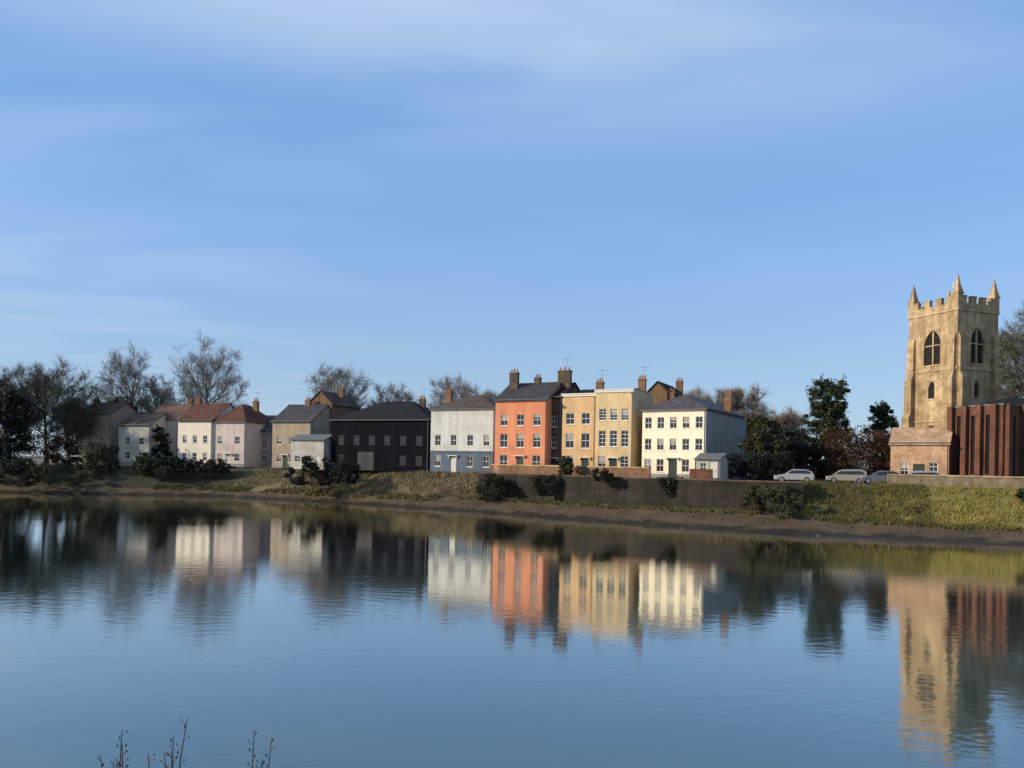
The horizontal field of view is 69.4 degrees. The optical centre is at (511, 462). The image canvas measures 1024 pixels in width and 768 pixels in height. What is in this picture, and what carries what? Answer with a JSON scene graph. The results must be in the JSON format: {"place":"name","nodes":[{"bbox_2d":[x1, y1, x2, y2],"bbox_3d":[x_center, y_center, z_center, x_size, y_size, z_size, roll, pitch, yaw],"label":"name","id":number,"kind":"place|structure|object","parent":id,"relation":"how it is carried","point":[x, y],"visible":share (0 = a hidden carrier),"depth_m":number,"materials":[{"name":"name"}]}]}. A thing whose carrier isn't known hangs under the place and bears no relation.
{"place":"outdoors","nodes":[
{"label":"outdoors","id":0,"kind":"place"},
{"bbox_2d":[0,464,256,489],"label":"bank","id":1,"kind":"structure","parent":0,"point":[124,477],"depth_m":123.66,"materials":[{"name":"green plant"}]},
{"bbox_2d":[0,384,38,470],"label":"evergreen tree","id":2,"kind":"object","parent":1,"relation":"on","point":[15,407],"visible":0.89,"depth_m":124.82,"materials":[{"name":"green plant"}]},
{"bbox_2d":[29,462,86,485],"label":"bush","id":3,"kind":"object","parent":1,"relation":"on","point":[38,469],"visible":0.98,"depth_m":120.16,"materials":[{"name":"green plant"}]},
{"bbox_2d":[41,436,84,465],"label":"bush","id":4,"kind":"object","parent":1,"relation":"on","point":[70,444],"visible":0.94,"depth_m":126.33,"materials":[{"name":"brown plant"}]},
{"bbox_2d":[80,441,120,475],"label":"bush","id":5,"kind":"object","parent":1,"relation":"on","point":[103,454],"visible":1,"depth_m":123.89,"materials":[{"name":"green plant"}]},
{"bbox_2d":[126,452,157,474],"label":"bush","id":6,"kind":"object","parent":1,"relation":"on","point":[146,459],"visible":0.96,"depth_m":122.92,"materials":[{"name":"green plant"}]},
{"bbox_2d":[151,455,182,475],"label":"bush","id":7,"kind":"object","parent":1,"relation":"on","point":[160,461],"visible":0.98,"depth_m":122.57,"materials":[{"name":"green plant"}]},
{"bbox_2d":[170,459,235,473],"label":"hedge","id":8,"kind":"object","parent":1,"relation":"on","point":[192,466],"visible":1,"depth_m":123.40,"materials":[{"name":"green plant"}]},
{"bbox_2d":[233,468,309,491],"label":"grass slope","id":9,"kind":"structure","parent":0,"point":[256,487],"depth_m":120.57,"materials":[{"name":"green plant"}]},
{"bbox_2d":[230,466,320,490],"bbox_3d":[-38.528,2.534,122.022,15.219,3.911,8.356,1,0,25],"label":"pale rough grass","id":10,"kind":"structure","parent":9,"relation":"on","point":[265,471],"depth_m":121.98,"materials":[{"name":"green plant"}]},
{"bbox_2d":[12,456,966,487],"bbox_3d":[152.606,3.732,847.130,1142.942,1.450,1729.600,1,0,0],"label":"ground","id":11,"kind":"structure","parent":0,"point":[38,460],"depth_m":137.24,"materials":[{"name":"green plant"}]},
{"bbox_2d":[0,370,50,454],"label":"bare tree","id":12,"kind":"object","parent":11,"relation":"on","point":[6,376],"visible":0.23,"depth_m":134.95,"materials":[{"name":"brown plant"}]},
{"bbox_2d":[0,354,109,461],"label":"bare tree","id":13,"kind":"object","parent":11,"relation":"on","point":[45,388],"visible":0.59,"depth_m":136.73,"materials":[{"name":"brown plant"}]},
{"bbox_2d":[41,391,94,459],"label":"bare tree","id":14,"kind":"object","parent":11,"relation":"on","point":[70,426],"visible":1,"depth_m":134.85,"materials":[{"name":"green plant"}]},
{"bbox_2d":[76,398,138,463],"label":"cottage","id":15,"kind":"structure","parent":11,"relation":"on","point":[112,415],"depth_m":140.26,"materials":[{"name":"grey paint"}]},
{"bbox_2d":[92,342,155,412],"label":"bare tree","id":16,"kind":"object","parent":11,"relation":"on","point":[128,372],"visible":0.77,"depth_m":148.93,"materials":[{"name":"brown plant"}]},
{"bbox_2d":[116,413,167,464],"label":"house","id":17,"kind":"structure","parent":11,"relation":"on","point":[136,433],"depth_m":136.33,"materials":[{"name":"white paint"}]},
{"bbox_2d":[130,371,186,412],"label":"bare tree","id":18,"kind":"object","parent":11,"relation":"on","point":[152,390],"visible":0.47,"depth_m":150.71,"materials":[{"name":"brown plant"}]},
{"bbox_2d":[150,424,172,465],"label":"evergreen tree","id":19,"kind":"object","parent":11,"relation":"on","point":[163,447],"visible":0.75,"depth_m":133.54,"materials":[{"name":"green plant"}]},
{"bbox_2d":[153,398,193,461],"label":"red roofed house","id":20,"kind":"structure","parent":11,"relation":"on","point":[174,412],"depth_m":138.81,"materials":[{"name":"tile"}]},
{"bbox_2d":[153,328,250,407],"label":"bare tree","id":21,"kind":"object","parent":11,"relation":"on","point":[208,377],"visible":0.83,"depth_m":148.15,"materials":[{"name":"brown plant"}]},
{"bbox_2d":[176,390,234,465],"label":"white house","id":22,"kind":"structure","parent":11,"relation":"on","point":[195,430],"depth_m":132.22,"materials":[{"name":"paint"}]},
{"bbox_2d":[212,392,268,466],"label":"pinkish house","id":23,"kind":"structure","parent":11,"relation":"on","point":[236,437],"depth_m":130.37,"materials":[{"name":"paint"}]},
{"bbox_2d":[260,415,276,466],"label":"slate house","id":24,"kind":"structure","parent":11,"relation":"on","point":[266,445],"depth_m":132.73,"materials":[{"name":"grey paint"}]},
{"bbox_2d":[271,391,330,467],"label":"beige house","id":25,"kind":"structure","parent":11,"relation":"on","point":[289,421],"depth_m":126.55,"materials":[{"name":"paint"}]},
{"bbox_2d":[288,434,331,469],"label":"white cabin","id":26,"kind":"object","parent":11,"relation":"on","point":[317,447],"visible":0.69,"depth_m":116.05,"materials":[{"name":"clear paint"}]},
{"bbox_2d":[311,386,361,433],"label":"brick house","id":27,"kind":"structure","parent":11,"relation":"on","point":[340,402],"depth_m":131.53,"materials":[{"name":"brown tile"}]},
{"bbox_2d":[303,360,374,408],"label":"bare tree","id":28,"kind":"object","parent":11,"relation":"on","point":[342,376],"visible":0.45,"depth_m":143.94,"materials":[{"name":"brown plant"}]},
{"bbox_2d":[329,388,430,471],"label":"dark building","id":29,"kind":"structure","parent":11,"relation":"on","point":[390,436],"depth_m":112.80,"materials":[{"name":"wood"}]},
{"bbox_2d":[357,451,373,469],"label":"door","id":30,"kind":"structure","parent":29,"relation":"in","point":[365,459],"depth_m":113.45,"materials":[{"name":"grey metal"}]},
{"bbox_2d":[365,381,422,407],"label":"bare tree","id":31,"kind":"object","parent":11,"relation":"on","point":[378,387],"visible":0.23,"depth_m":144.45,"materials":[{"name":"brown plant"}]},
{"bbox_2d":[11,431,887,470],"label":"distant wood","id":32,"kind":"object","parent":11,"relation":"on","point":[41,439],"visible":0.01,"depth_m":256.02,"materials":[{"name":"brown plant"}]},
{"bbox_2d":[426,371,482,407],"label":"bare tree","id":33,"kind":"object","parent":11,"relation":"on","point":[463,393],"visible":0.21,"depth_m":137.40,"materials":[{"name":"brown plant"}]},
{"bbox_2d":[428,388,495,472],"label":"blue white house","id":34,"kind":"structure","parent":11,"relation":"on","point":[462,434],"depth_m":106.92,"materials":[{"name":"paint"}]},
{"bbox_2d":[480,386,498,399],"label":"bare tree","id":35,"kind":"object","parent":11,"relation":"on","point":[490,394],"visible":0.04,"depth_m":133.75,"materials":[{"name":"brown plant"}]},
{"bbox_2d":[493,369,561,472],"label":"coral house","id":36,"kind":"structure","parent":11,"relation":"on","point":[523,419],"depth_m":101.45,"materials":[{"name":"stone"}]},
{"bbox_2d":[499,434,507,447],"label":"window","id":37,"kind":"structure","parent":36,"relation":"in","point":[504,437],"depth_m":102.45,"materials":[{"name":"white glass"}]},
{"bbox_2d":[516,434,523,447],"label":"window","id":38,"kind":"structure","parent":36,"relation":"in","point":[520,437],"depth_m":101.28,"materials":[{"name":"white glass"}]},
{"bbox_2d":[533,434,540,447],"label":"window","id":39,"kind":"structure","parent":36,"relation":"in","point":[536,437],"depth_m":100.17,"materials":[{"name":"white glass"}]},
{"bbox_2d":[550,367,580,466],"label":"narrow house","id":40,"kind":"structure","parent":11,"relation":"on","point":[568,386],"depth_m":100.79,"materials":[{"name":"brick"}]},
{"bbox_2d":[490,464,650,476],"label":"garden wall","id":41,"kind":"structure","parent":11,"relation":"on","point":[619,471],"depth_m":94.41,"materials":[{"name":"brown brick"}]},
{"bbox_2d":[561,370,604,465],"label":"tan house","id":42,"kind":"structure","parent":11,"relation":"on","point":[578,428],"depth_m":98.90,"materials":[{"name":"paint"}]},
{"bbox_2d":[565,433,573,448],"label":"window","id":43,"kind":"structure","parent":42,"relation":"in","point":[569,436],"depth_m":99.54,"materials":[{"name":"white glass"}]},
{"bbox_2d":[565,413,574,424],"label":"window","id":44,"kind":"structure","parent":42,"relation":"in","point":[569,416],"depth_m":99.54,"materials":[{"name":"white glass"}]},
{"bbox_2d":[580,433,589,448],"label":"window","id":45,"kind":"structure","parent":42,"relation":"in","point":[585,439],"depth_m":98.52,"materials":[{"name":"white glass"}]},
{"bbox_2d":[581,413,590,424],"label":"window","id":46,"kind":"structure","parent":42,"relation":"in","point":[585,416],"depth_m":98.52,"materials":[{"name":"white glass"}]},
{"bbox_2d":[689,469,712,478],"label":"terrace wall","id":47,"kind":"structure","parent":11,"relation":"on","point":[700,474],"depth_m":83.56,"materials":[{"name":"red brick"}]},
{"bbox_2d":[683,386,723,406],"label":"bare tree","id":48,"kind":"object","parent":11,"relation":"on","point":[699,394],"visible":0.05,"depth_m":124.94,"materials":[{"name":"brown plant"}]},
{"bbox_2d":[694,453,729,479],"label":"shed","id":49,"kind":"structure","parent":11,"relation":"on","point":[717,463],"depth_m":85.66,"materials":[{"name":"clear paint"}]},
{"bbox_2d":[700,382,774,435],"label":"bare tree","id":50,"kind":"object","parent":11,"relation":"on","point":[751,403],"visible":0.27,"depth_m":120.22,"materials":[{"name":"brown plant"}]},
{"bbox_2d":[727,450,794,480],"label":"hedge","id":51,"kind":"object","parent":11,"relation":"on","point":[782,457],"visible":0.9,"depth_m":87.71,"materials":[{"name":"green plant"}]},
{"bbox_2d":[738,408,787,480],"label":"evergreen tree","id":52,"kind":"object","parent":11,"relation":"on","point":[760,439],"visible":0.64,"depth_m":90.33,"materials":[{"name":"green plant"}]},
{"bbox_2d":[766,406,808,441],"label":"bare tree","id":53,"kind":"object","parent":11,"relation":"on","point":[787,421],"visible":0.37,"depth_m":114.44,"materials":[{"name":"brown plant"}]},
{"bbox_2d":[765,426,822,480],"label":"evergreen tree","id":54,"kind":"object","parent":11,"relation":"on","point":[799,448],"visible":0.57,"depth_m":94.75,"materials":[{"name":"green plant"}]},
{"bbox_2d":[773,469,814,480],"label":"parked car","id":55,"kind":"object","parent":11,"relation":"on","point":[799,474],"visible":0.81,"depth_m":81.14,"materials":[{"name":"silver metal"}]},
{"bbox_2d":[801,373,858,479],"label":"conifer","id":56,"kind":"object","parent":11,"relation":"on","point":[828,411],"visible":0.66,"depth_m":98.16,"materials":[{"name":"green plant"}]},
{"bbox_2d":[825,469,866,482],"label":"parked car","id":57,"kind":"object","parent":11,"relation":"on","point":[851,474],"visible":0.84,"depth_m":82.20,"materials":[{"name":"silver paint"}]},
{"bbox_2d":[816,426,891,481],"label":"hedge","id":58,"kind":"object","parent":11,"relation":"on","point":[859,450],"visible":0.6,"depth_m":92.53,"materials":[{"name":"brown plant"}]},
{"bbox_2d":[858,400,899,471],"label":"conifer","id":59,"kind":"object","parent":11,"relation":"on","point":[882,416],"visible":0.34,"depth_m":100.48,"materials":[{"name":"green plant"}]},
{"bbox_2d":[859,471,899,483],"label":"parked car","id":60,"kind":"object","parent":11,"relation":"on","point":[878,476],"visible":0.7,"depth_m":80.87,"materials":[{"name":"grey paint"}]},
{"bbox_2d":[888,427,952,474],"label":"vestry","id":61,"kind":"structure","parent":11,"relation":"on","point":[921,449],"depth_m":86.48,"materials":[{"name":"beige stone"}]},
{"bbox_2d":[900,462,908,473],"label":"window","id":62,"kind":"structure","parent":61,"relation":"in","point":[904,466],"depth_m":87.18,"materials":[{"name":"white glass"}]},
{"bbox_2d":[908,471,941,474],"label":"parked car","id":63,"kind":"object","parent":11,"relation":"on","point":[926,472],"visible":0.08,"depth_m":79.61,"materials":[{"name":"silver metal"}]},
{"bbox_2d":[887,474,1023,487],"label":"churchyard wall","id":64,"kind":"structure","parent":11,"relation":"on","point":[977,481],"depth_m":77.43,"materials":[{"name":"beige stone"}]},
{"bbox_2d":[947,397,1023,476],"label":"church hall","id":65,"kind":"structure","parent":11,"relation":"on","point":[987,439],"depth_m":82.40,"materials":[{"name":"red brick"}]},
{"bbox_2d":[957,416,960,473],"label":"window","id":66,"kind":"structure","parent":65,"relation":"in","point":[959,418],"depth_m":85.64,"materials":[{"name":"black glass"}]},
{"bbox_2d":[972,416,974,473],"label":"window","id":67,"kind":"structure","parent":65,"relation":"in","point":[973,423],"depth_m":84.00,"materials":[{"name":"black glass"}]},
{"bbox_2d":[986,415,989,474],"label":"window","id":68,"kind":"structure","parent":65,"relation":"in","point":[988,416],"depth_m":82.36,"materials":[{"name":"black glass"}]},
{"bbox_2d":[998,300,1023,398],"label":"bare tree","id":69,"kind":"object","parent":11,"relation":"on","point":[1015,342],"visible":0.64,"depth_m":110.73,"materials":[{"name":"brown plant"}]},
{"bbox_2d":[0,493,1023,767],"bbox_3d":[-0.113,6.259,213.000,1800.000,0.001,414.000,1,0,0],"label":"water","id":70,"kind":"structure","parent":0,"point":[318,635],"depth_m":25.87,"materials":[{"name":"blue liquid"}]},
{"bbox_2d":[0,485,1023,545],"bbox_3d":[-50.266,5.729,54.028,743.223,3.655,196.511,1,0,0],"label":"foreshore","id":71,"kind":"structure","parent":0,"point":[698,520],"depth_m":80.64,"materials":[{"name":"brown soil"}]},
{"bbox_2d":[0,456,47,486],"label":"bush","id":72,"kind":"object","parent":71,"relation":"on","point":[27,473],"visible":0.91,"depth_m":120.67,"materials":[{"name":"green plant"}]},
{"bbox_2d":[284,455,333,485],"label":"bush","id":73,"kind":"object","parent":71,"relation":"on","point":[313,467],"visible":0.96,"depth_m":108.94,"materials":[{"name":"green plant"}]},
{"bbox_2d":[152,483,1023,531],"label":"bank foot weeds","id":74,"kind":"object","parent":71,"relation":"on","point":[587,504],"visible":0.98,"depth_m":86.53,"materials":[{"name":"green plant"}]},
{"bbox_2d":[161,487,1020,545],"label":"shore stones","id":75,"kind":"object","parent":71,"relation":"on","point":[584,507],"visible":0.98,"depth_m":82.36,"materials":[{"name":"grey stone"}]},
{"bbox_2d":[789,478,936,525],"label":"rough olive grass","id":76,"kind":"structure","parent":71,"relation":"on","point":[831,487],"depth_m":75.14,"materials":[{"name":"green plant"}]},
{"bbox_2d":[0,0,1023,468],"label":"sky","id":77,"kind":"structure","parent":0,"point":[711,195],"materials":[{"name":"blue"}]},
{"bbox_2d":[293,470,784,517],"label":"dry grass bank","id":78,"kind":"structure","parent":0,"point":[402,488],"depth_m":104.57,"materials":[{"name":"green plant"}]},
{"bbox_2d":[324,462,361,484],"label":"bush","id":79,"kind":"object","parent":78,"relation":"on","point":[341,470],"visible":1,"depth_m":107.23,"materials":[{"name":"green plant"}]},
{"bbox_2d":[293,470,488,499],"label":"dry grass","id":80,"kind":"structure","parent":78,"relation":"on","point":[400,474],"depth_m":108.34,"materials":[{"name":"green plant"}]},
{"bbox_2d":[474,472,509,501],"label":"bush","id":81,"kind":"object","parent":78,"relation":"on","point":[491,482],"visible":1,"depth_m":96.48,"materials":[{"name":"green plant"}]},
{"bbox_2d":[478,472,803,513],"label":"river wall","id":82,"kind":"structure","parent":78,"relation":"on","point":[723,494],"depth_m":84.76,"materials":[{"name":"stone"}]},
{"bbox_2d":[530,474,560,496],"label":"bush","id":83,"kind":"object","parent":82,"relation":"attached to","point":[543,489],"visible":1,"depth_m":92.05,"materials":[{"name":"green plant"}]},
{"bbox_2d":[558,456,573,475],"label":"bush","id":84,"kind":"object","parent":82,"relation":"on","point":[566,466],"visible":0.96,"depth_m":92.65,"materials":[{"name":"green plant"}]},
{"bbox_2d":[591,468,613,481],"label":"bush","id":85,"kind":"object","parent":82,"relation":"on","point":[605,475],"visible":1,"depth_m":86.45,"materials":[{"name":"green plant"}]},
{"bbox_2d":[655,476,686,496],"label":"bush","id":86,"kind":"object","parent":82,"relation":"on","point":[667,483],"visible":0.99,"depth_m":82.81,"materials":[{"name":"green plant"}]},
{"bbox_2d":[737,483,803,514],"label":"bush","id":87,"kind":"object","parent":78,"relation":"on","point":[755,488],"visible":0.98,"depth_m":74.89,"materials":[{"name":"green plant"}]},
{"bbox_2d":[594,372,652,466],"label":"yellow house","id":88,"kind":"structure","parent":0,"point":[618,425],"depth_m":95.64,"materials":[{"name":"stone"}]},
{"bbox_2d":[599,430,605,446],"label":"window","id":89,"kind":"structure","parent":88,"relation":"in","point":[602,433],"depth_m":96.22,"materials":[{"name":"white glass"}]},
{"bbox_2d":[610,430,616,446],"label":"window","id":90,"kind":"structure","parent":88,"relation":"in","point":[613,433],"depth_m":95.56,"materials":[{"name":"white glass"}]},
{"bbox_2d":[609,409,617,420],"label":"window","id":91,"kind":"structure","parent":88,"relation":"in","point":[613,412],"depth_m":95.54,"materials":[{"name":"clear glass"}]},
{"bbox_2d":[620,456,628,466],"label":"window","id":92,"kind":"structure","parent":88,"relation":"in","point":[624,461],"depth_m":94.84,"materials":[{"name":"clear glass"}]},
{"bbox_2d":[621,430,628,446],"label":"window","id":93,"kind":"structure","parent":88,"relation":"in","point":[624,433],"depth_m":94.85,"materials":[{"name":"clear glass"}]},
{"bbox_2d":[621,408,629,420],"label":"window","id":94,"kind":"structure","parent":88,"relation":"in","point":[625,412],"depth_m":94.82,"materials":[{"name":"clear glass"}]},
{"bbox_2d":[646,377,683,404],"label":"back house","id":95,"kind":"structure","parent":0,"point":[657,390],"depth_m":110.83,"materials":[{"name":"brown brick"}]},
{"bbox_2d":[640,388,746,478],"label":"cream house","id":96,"kind":"structure","parent":0,"point":[680,433],"depth_m":92.60,"materials":[{"name":"paint"}]},
{"bbox_2d":[657,459,663,471],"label":"window","id":97,"kind":"structure","parent":96,"relation":"in","point":[660,462],"depth_m":92.76,"materials":[{"name":"clear glass"}]},
{"bbox_2d":[668,459,676,477],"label":"door","id":98,"kind":"structure","parent":96,"relation":"in","point":[672,462],"depth_m":91.92,"materials":[{"name":"green wood"}]},
{"bbox_2d":[681,459,689,472],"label":"window","id":99,"kind":"structure","parent":96,"relation":"in","point":[685,462],"depth_m":91.05,"materials":[{"name":"clear glass"}]},
{"bbox_2d":[694,438,702,450],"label":"window","id":100,"kind":"structure","parent":96,"relation":"in","point":[699,441],"depth_m":90.19,"materials":[{"name":"clear glass"}]},
{"bbox_2d":[695,416,702,428],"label":"window","id":101,"kind":"structure","parent":96,"relation":"in","point":[699,419],"depth_m":90.17,"materials":[{"name":"clear glass"}]},
{"bbox_2d":[856,481,1023,529],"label":"grass bank","id":102,"kind":"structure","parent":0,"point":[1004,499],"depth_m":71.38,"materials":[{"name":"green plant"}]},
{"bbox_2d":[1013,488,1023,504],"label":"bush","id":103,"kind":"object","parent":102,"relation":"on","point":[1019,494],"visible":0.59,"depth_m":70.94,"materials":[{"name":"green plant"}]},
{"bbox_2d":[901,274,1001,427],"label":"church tower","id":104,"kind":"structure","parent":0,"point":[953,351],"depth_m":90.86,"materials":[{"name":"stone"}]},
{"bbox_2d":[922,332,940,366],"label":"window","id":105,"kind":"structure","parent":104,"relation":"in","point":[932,352],"depth_m":92.26,"materials":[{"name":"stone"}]},
{"bbox_2d":[970,330,985,364],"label":"window","id":106,"kind":"structure","parent":104,"relation":"in","point":[976,340],"depth_m":90.48,"materials":[{"name":"glass"}]},
{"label":"near bank","id":107,"kind":"structure","parent":0,"visible":0},
{"bbox_2d":[97,730,128,767],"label":"dead weed","id":108,"kind":"object","parent":107,"relation":"on","point":[119,764],"visible":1,"depth_m":3.35,"materials":[{"name":"brown plant"}]},
{"bbox_2d":[148,718,189,767],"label":"dead weed","id":109,"kind":"object","parent":107,"relation":"on","point":[172,761],"visible":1,"depth_m":3.34,"materials":[{"name":"brown plant"}]},
{"bbox_2d":[247,732,275,767],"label":"dead weed","id":110,"kind":"object","parent":107,"relation":"on","point":[253,755],"visible":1,"depth_m":3.31,"materials":[{"name":"brown plant"}]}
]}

